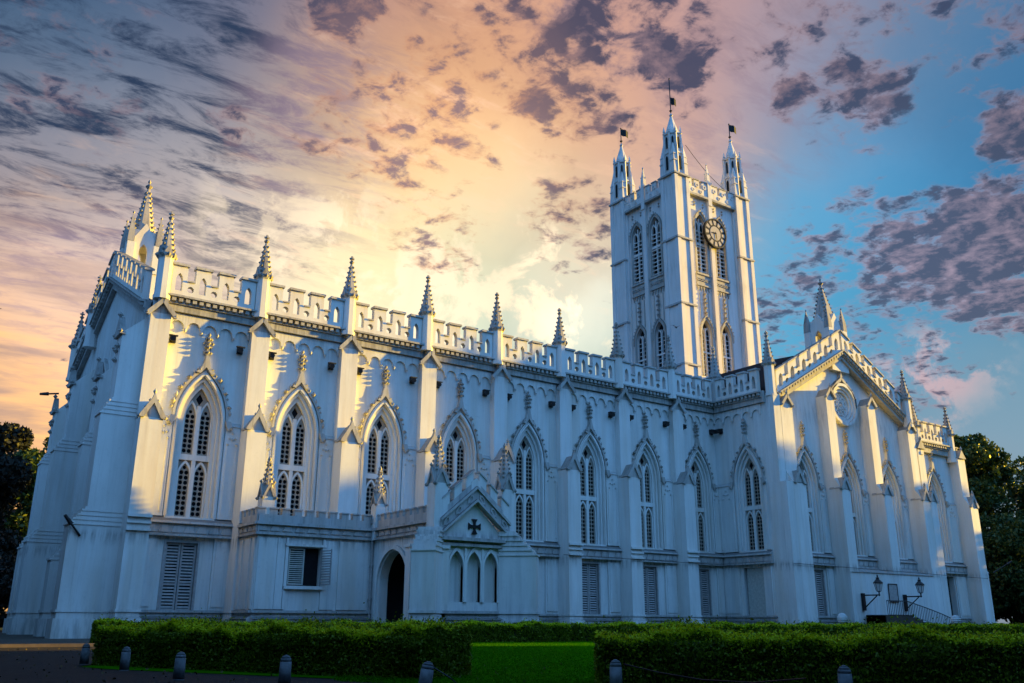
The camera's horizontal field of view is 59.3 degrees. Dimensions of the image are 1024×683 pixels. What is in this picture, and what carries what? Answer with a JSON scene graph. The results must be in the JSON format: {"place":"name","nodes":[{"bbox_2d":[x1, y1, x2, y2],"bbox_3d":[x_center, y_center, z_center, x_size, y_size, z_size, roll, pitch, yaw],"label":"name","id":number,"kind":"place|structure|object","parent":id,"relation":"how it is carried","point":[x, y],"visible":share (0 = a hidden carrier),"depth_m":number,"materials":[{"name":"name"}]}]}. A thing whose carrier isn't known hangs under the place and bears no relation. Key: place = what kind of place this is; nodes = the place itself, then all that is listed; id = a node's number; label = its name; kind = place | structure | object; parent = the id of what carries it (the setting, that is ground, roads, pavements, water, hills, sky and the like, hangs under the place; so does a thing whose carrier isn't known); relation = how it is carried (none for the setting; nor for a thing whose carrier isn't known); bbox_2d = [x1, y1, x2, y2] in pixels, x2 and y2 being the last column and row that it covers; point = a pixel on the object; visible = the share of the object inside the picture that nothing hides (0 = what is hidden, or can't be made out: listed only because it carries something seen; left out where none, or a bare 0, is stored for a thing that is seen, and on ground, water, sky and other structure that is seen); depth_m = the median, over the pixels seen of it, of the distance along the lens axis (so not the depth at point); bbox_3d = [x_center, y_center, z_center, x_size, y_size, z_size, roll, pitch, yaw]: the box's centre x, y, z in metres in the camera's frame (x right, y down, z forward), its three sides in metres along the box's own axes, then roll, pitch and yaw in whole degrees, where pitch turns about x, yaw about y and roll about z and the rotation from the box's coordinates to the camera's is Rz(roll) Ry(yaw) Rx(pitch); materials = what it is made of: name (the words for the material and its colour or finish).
{"place":"outdoors","nodes":[
{"label":"outdoors","id":0,"kind":"place"},
{"bbox_2d":[0,631,89,643],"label":"forecourt","id":1,"kind":"structure","parent":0,"point":[5,638],"depth_m":38.66,"materials":[{"name":"grey concrete"}]},
{"bbox_2d":[0,628,332,678],"bbox_3d":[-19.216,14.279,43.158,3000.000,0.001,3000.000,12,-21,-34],"label":"ground","id":2,"kind":"structure","parent":0,"point":[1,629],"depth_m":16.00,"materials":[{"name":"concrete"}]},
{"bbox_2d":[0,563,14,627],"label":"bush","id":3,"kind":"object","parent":2,"relation":"on","point":[6,577],"visible":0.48,"depth_m":63.05,"materials":[{"name":"green plant"}]},
{"bbox_2d":[0,547,16,569],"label":"bush","id":4,"kind":"object","parent":2,"relation":"on","point":[5,559],"visible":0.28,"depth_m":67.01,"materials":[{"name":"green plant"}]},
{"bbox_2d":[0,421,34,556],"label":"broadleaf tree","id":5,"kind":"object","parent":2,"relation":"on","point":[16,474],"visible":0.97,"depth_m":73.56,"materials":[{"name":"green plant"}]},
{"bbox_2d":[2,437,48,627],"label":"broadleaf tree","id":6,"kind":"object","parent":2,"relation":"on","point":[18,519],"visible":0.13,"depth_m":94.99,"materials":[{"name":"green plant"}]},
{"bbox_2d":[0,643,94,647],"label":"kerb","id":7,"kind":"structure","parent":2,"relation":"on","point":[43,645],"depth_m":29.44,"materials":[{"name":"concrete"}]},
{"bbox_2d":[2,78,996,638],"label":"cathedral","id":8,"kind":"structure","parent":2,"relation":"on","point":[692,454],"depth_m":59.35,"materials":[{"name":"white paint"}]},
{"bbox_2d":[40,392,58,395],"bbox_3d":[-32.062,3.633,62.304,1.222,0.377,0.263,13,-21,-36],"label":"floodlight arm","id":9,"kind":"object","parent":8,"relation":"attached to","point":[46,393],"visible":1,"depth_m":62.16},
{"bbox_2d":[64,514,80,535],"bbox_3d":[-21.277,8.892,43.510,0.203,1.003,0.960,-13,-22,37],"label":"floodlight arm","id":10,"kind":"object","parent":8,"relation":"attached to","point":[69,520],"visible":1,"depth_m":43.40},
{"bbox_2d":[86,358,108,432],"bbox_3d":[-25.350,6.355,54.891,0.600,11.000,5.000,12,-21,-34],"label":"west window","id":11,"kind":"structure","parent":8,"relation":"in","point":[105,362],"depth_m":56.51,"materials":[{"name":"white paint"}]},
{"bbox_2d":[156,539,200,609],"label":"shuttered window","id":12,"kind":"structure","parent":8,"relation":"in","point":[180,558],"depth_m":46.20,"materials":[{"name":"white wood"}]},
{"bbox_2d":[162,333,232,520],"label":"window","id":13,"kind":"structure","parent":8,"relation":"in","point":[192,460],"depth_m":48.42,"materials":[{"name":"white paint"}]},
{"bbox_2d":[267,350,326,516],"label":"window","id":14,"kind":"structure","parent":8,"relation":"in","point":[304,472],"depth_m":51.68,"materials":[{"name":"white paint"}]},
{"bbox_2d":[286,547,332,585],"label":"side room window","id":15,"kind":"structure","parent":8,"relation":"in","point":[302,562],"depth_m":46.32,"materials":[{"name":"white wood"}]},
{"bbox_2d":[357,365,408,520],"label":"window","id":16,"kind":"structure","parent":8,"relation":"in","point":[369,427],"depth_m":54.82,"materials":[{"name":"white paint"}]},
{"bbox_2d":[437,378,482,489],"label":"window","id":17,"kind":"structure","parent":8,"relation":"in","point":[470,456],"depth_m":58.29,"materials":[{"name":"white paint"}]},
{"bbox_2d":[509,391,549,541],"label":"window","id":18,"kind":"structure","parent":8,"relation":"in","point":[536,498],"depth_m":60.80,"materials":[{"name":"white paint"}]},
{"bbox_2d":[582,561,600,613],"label":"shutter door","id":19,"kind":"structure","parent":8,"relation":"in","point":[591,586],"depth_m":61.52,"materials":[{"name":"white wood"}]},
{"bbox_2d":[575,402,610,545],"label":"window","id":20,"kind":"structure","parent":8,"relation":"in","point":[584,443],"depth_m":63.92,"materials":[{"name":"white paint"}]},
{"bbox_2d":[634,228,643,282],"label":"louvred window","id":21,"kind":"structure","parent":8,"relation":"in","point":[637,237],"depth_m":90.90,"materials":[{"name":"paint"}]},
{"bbox_2d":[638,331,646,376],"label":"tower window","id":22,"kind":"structure","parent":8,"relation":"in","point":[641,342],"depth_m":87.99,"materials":[{"name":"paint"}]},
{"bbox_2d":[631,412,665,549],"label":"window","id":23,"kind":"structure","parent":8,"relation":"in","point":[641,451],"depth_m":67.02,"materials":[{"name":"white paint"}]},
{"bbox_2d":[643,565,659,614],"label":"shutter door","id":24,"kind":"structure","parent":8,"relation":"in","point":[651,590],"depth_m":64.63,"materials":[{"name":"white wood"}]},
{"bbox_2d":[651,219,661,275],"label":"louvred window","id":25,"kind":"structure","parent":8,"relation":"in","point":[655,232],"depth_m":88.88,"materials":[{"name":"paint"}]},
{"bbox_2d":[657,324,665,368],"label":"tower window","id":26,"kind":"structure","parent":8,"relation":"in","point":[661,353],"depth_m":85.89,"materials":[{"name":"paint"}]},
{"bbox_2d":[685,421,716,552],"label":"window","id":27,"kind":"structure","parent":8,"relation":"in","point":[693,459],"depth_m":70.14,"materials":[{"name":"white paint"}]},
{"bbox_2d":[696,218,705,272],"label":"louvred window","id":28,"kind":"structure","parent":8,"relation":"in","point":[699,227],"depth_m":88.34,"materials":[{"name":"paint"}]},
{"bbox_2d":[699,568,712,615],"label":"shutter door","id":29,"kind":"structure","parent":8,"relation":"in","point":[704,573],"depth_m":67.71,"materials":[{"name":"white wood"}]},
{"bbox_2d":[702,324,711,375],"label":"tower window","id":30,"kind":"structure","parent":8,"relation":"in","point":[706,335],"depth_m":85.26,"materials":[{"name":"paint"}]},
{"bbox_2d":[716,247,725,278],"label":"louvred window","id":31,"kind":"structure","parent":8,"relation":"in","point":[719,252],"depth_m":89.52,"materials":[{"name":"paint"}]},
{"bbox_2d":[722,329,731,372],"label":"tower window","id":32,"kind":"structure","parent":8,"relation":"in","point":[726,342],"depth_m":86.86,"materials":[{"name":"paint"}]},
{"bbox_2d":[729,418,767,552],"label":"window","id":33,"kind":"structure","parent":8,"relation":"in","point":[750,456],"depth_m":68.61,"materials":[{"name":"white paint"}]},
{"bbox_2d":[796,420,823,553],"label":"window","id":34,"kind":"structure","parent":8,"relation":"in","point":[812,497],"depth_m":69.93,"materials":[{"name":"white paint"}]},
{"bbox_2d":[814,568,827,615],"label":"shutter door","id":35,"kind":"structure","parent":8,"relation":"in","point":[819,575],"depth_m":67.61,"materials":[{"name":"white wood"}]},
{"bbox_2d":[831,372,857,425],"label":"rose window","id":36,"kind":"structure","parent":8,"relation":"in","point":[846,410],"depth_m":74.97,"materials":[{"name":"white paint"}]},
{"bbox_2d":[840,429,867,556],"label":"window","id":37,"kind":"structure","parent":8,"relation":"in","point":[847,456],"depth_m":73.00,"materials":[{"name":"white paint"}]},
{"bbox_2d":[861,575,882,610],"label":"wall lantern","id":38,"kind":"object","parent":8,"relation":"attached to","point":[877,582],"depth_m":66.82,"materials":[{"name":"black metal"}]},
{"bbox_2d":[888,584,898,601],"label":"notice board","id":39,"kind":"object","parent":8,"relation":"attached to","point":[893,591],"visible":0.91,"depth_m":69.97,"materials":[{"name":"white metal"}]},
{"bbox_2d":[882,437,907,559],"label":"window","id":40,"kind":"structure","parent":8,"relation":"in","point":[887,463],"depth_m":76.13,"materials":[{"name":"white paint"}]},
{"bbox_2d":[903,577,923,610],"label":"wall lantern","id":41,"kind":"object","parent":8,"relation":"attached to","point":[919,584],"depth_m":69.81,"materials":[{"name":"black metal"}]},
{"bbox_2d":[927,449,952,562],"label":"window","id":42,"kind":"structure","parent":8,"relation":"in","point":[932,472],"depth_m":79.90,"materials":[{"name":"white paint"}]},
{"bbox_2d":[993,561,1011,572],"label":"floodlight arm","id":43,"kind":"object","parent":8,"relation":"attached to","point":[1008,563],"visible":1,"depth_m":80.56},
{"bbox_2d":[866,600,951,623],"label":"entrance stair","id":44,"kind":"object","parent":2,"relation":"on","point":[887,618],"visible":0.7,"depth_m":67.06,"materials":[{"name":"black metal"}]},
{"bbox_2d":[950,615,960,623],"bbox_3d":[26.905,17.257,54.393,0.602,1.360,0.587,12,-21,-34],"label":"globe lamp","id":45,"kind":"object","parent":2,"relation":"on","point":[954,618],"visible":0.54,"depth_m":54.33,"materials":[{"name":"white glass"}]},
{"bbox_2d":[953,432,1017,517],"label":"broadleaf tree","id":46,"kind":"object","parent":2,"relation":"on","point":[988,471],"visible":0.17,"depth_m":95.37,"materials":[{"name":"green plant"}]},
{"bbox_2d":[979,511,1023,624],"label":"broadleaf tree","id":47,"kind":"object","parent":2,"relation":"on","point":[1003,539],"visible":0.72,"depth_m":84.87,"materials":[{"name":"green plant"}]},
{"bbox_2d":[997,455,1023,516],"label":"broadleaf tree","id":48,"kind":"object","parent":2,"relation":"on","point":[1015,492],"visible":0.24,"depth_m":101.89,"materials":[{"name":"green plant"}]},
{"bbox_2d":[0,647,382,682],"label":"road","id":49,"kind":"structure","parent":0,"point":[11,669],"depth_m":15.26,"materials":[{"name":"grey asphalt"}]},
{"bbox_2d":[79,643,89,664],"bbox_3d":[-8.710,6.381,18.349,0.176,0.420,0.172,12,-21,-34],"label":"bollard","id":50,"kind":"object","parent":49,"relation":"on","point":[85,654],"visible":0.98,"depth_m":18.29,"materials":[{"name":"paint"}]},
{"bbox_2d":[119,647,130,670],"bbox_3d":[-7.021,5.762,16.329,0.176,0.420,0.172,12,-21,-34],"label":"bollard","id":51,"kind":"object","parent":49,"relation":"on","point":[125,659],"visible":0.95,"depth_m":16.27,"materials":[{"name":"paint"}]},
{"bbox_2d":[172,652,185,680],"bbox_3d":[-5.123,5.005,13.866,0.176,0.420,0.172,12,-21,-34],"label":"bollard","id":52,"kind":"object","parent":49,"relation":"on","point":[179,667],"visible":0.99,"depth_m":13.80,"materials":[{"name":"paint"}]},
{"bbox_2d":[278,655,291,682],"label":"bollard","id":53,"kind":"object","parent":49,"relation":"on","point":[285,669],"visible":1,"depth_m":12.75,"materials":[{"name":"paint"}]},
{"bbox_2d":[81,640,917,682],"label":"lawn","id":54,"kind":"structure","parent":0,"point":[249,673],"depth_m":17.83,"materials":[{"name":"green plant"}]},
{"bbox_2d":[0,648,561,682],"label":"fallen leaves","id":55,"kind":"object","parent":54,"relation":"on","point":[164,670],"visible":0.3,"depth_m":15.94,"materials":[{"name":"brown plant"}]},
{"bbox_2d":[91,602,472,678],"bbox_3d":[-4.640,5.524,16.826,8.392,1.220,1.658,-10,-20,30],"label":"hedge","id":56,"kind":"object","parent":54,"relation":"on","point":[407,650],"visible":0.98,"depth_m":15.67,"materials":[{"name":"green plant"}]},
{"bbox_2d":[89,611,571,642],"bbox_3d":[-6.493,11.873,37.362,20.113,1.318,1.490,9,-19,-25],"label":"hedge","id":57,"kind":"object","parent":54,"relation":"on","point":[533,630],"visible":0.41,"depth_m":39.58,"materials":[{"name":"green plant"}]},
{"bbox_2d":[418,661,433,682],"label":"bollard","id":58,"kind":"object","parent":54,"relation":"on","point":[426,672],"visible":1,"depth_m":11.05,"materials":[{"name":"paint"}]},
{"bbox_2d":[434,667,456,682],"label":"wire","id":59,"kind":"object","parent":58,"relation":"attached to","point":[445,674],"visible":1,"depth_m":11.15,"materials":[{"name":"black metal"}]},
{"bbox_2d":[610,659,621,682],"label":"bollard","id":60,"kind":"object","parent":54,"relation":"on","point":[615,671],"visible":1,"depth_m":11.78,"materials":[{"name":"paint"}]},
{"bbox_2d":[624,664,805,682],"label":"wire","id":61,"kind":"object","parent":60,"relation":"attached to","point":[716,680],"visible":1,"depth_m":11.23,"materials":[{"name":"black metal"}]},
{"bbox_2d":[569,614,1023,641],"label":"hedge","id":62,"kind":"object","parent":54,"relation":"on","point":[581,632],"visible":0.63,"depth_m":46.18,"materials":[{"name":"green plant"}]},
{"bbox_2d":[593,608,1023,682],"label":"hedge","id":63,"kind":"object","parent":54,"relation":"on","point":[931,656],"visible":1,"depth_m":12.24,"materials":[{"name":"green plant"}]},
{"bbox_2d":[837,613,847,623],"bbox_3d":[18.215,15.655,49.437,0.602,1.400,0.587,12,-21,-34],"label":"globe lamp","id":64,"kind":"object","parent":54,"relation":"on","point":[842,618],"visible":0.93,"depth_m":49.37,"materials":[{"name":"white glass"}]},
{"bbox_2d":[0,0,1023,623],"label":"sky","id":65,"kind":"structure","parent":0,"point":[470,146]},
{"bbox_2d":[837,665,852,682],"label":"bollard","id":66,"kind":"object","parent":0,"point":[844,674],"visible":1,"depth_m":10.47,"materials":[{"name":"paint"}]}
]}

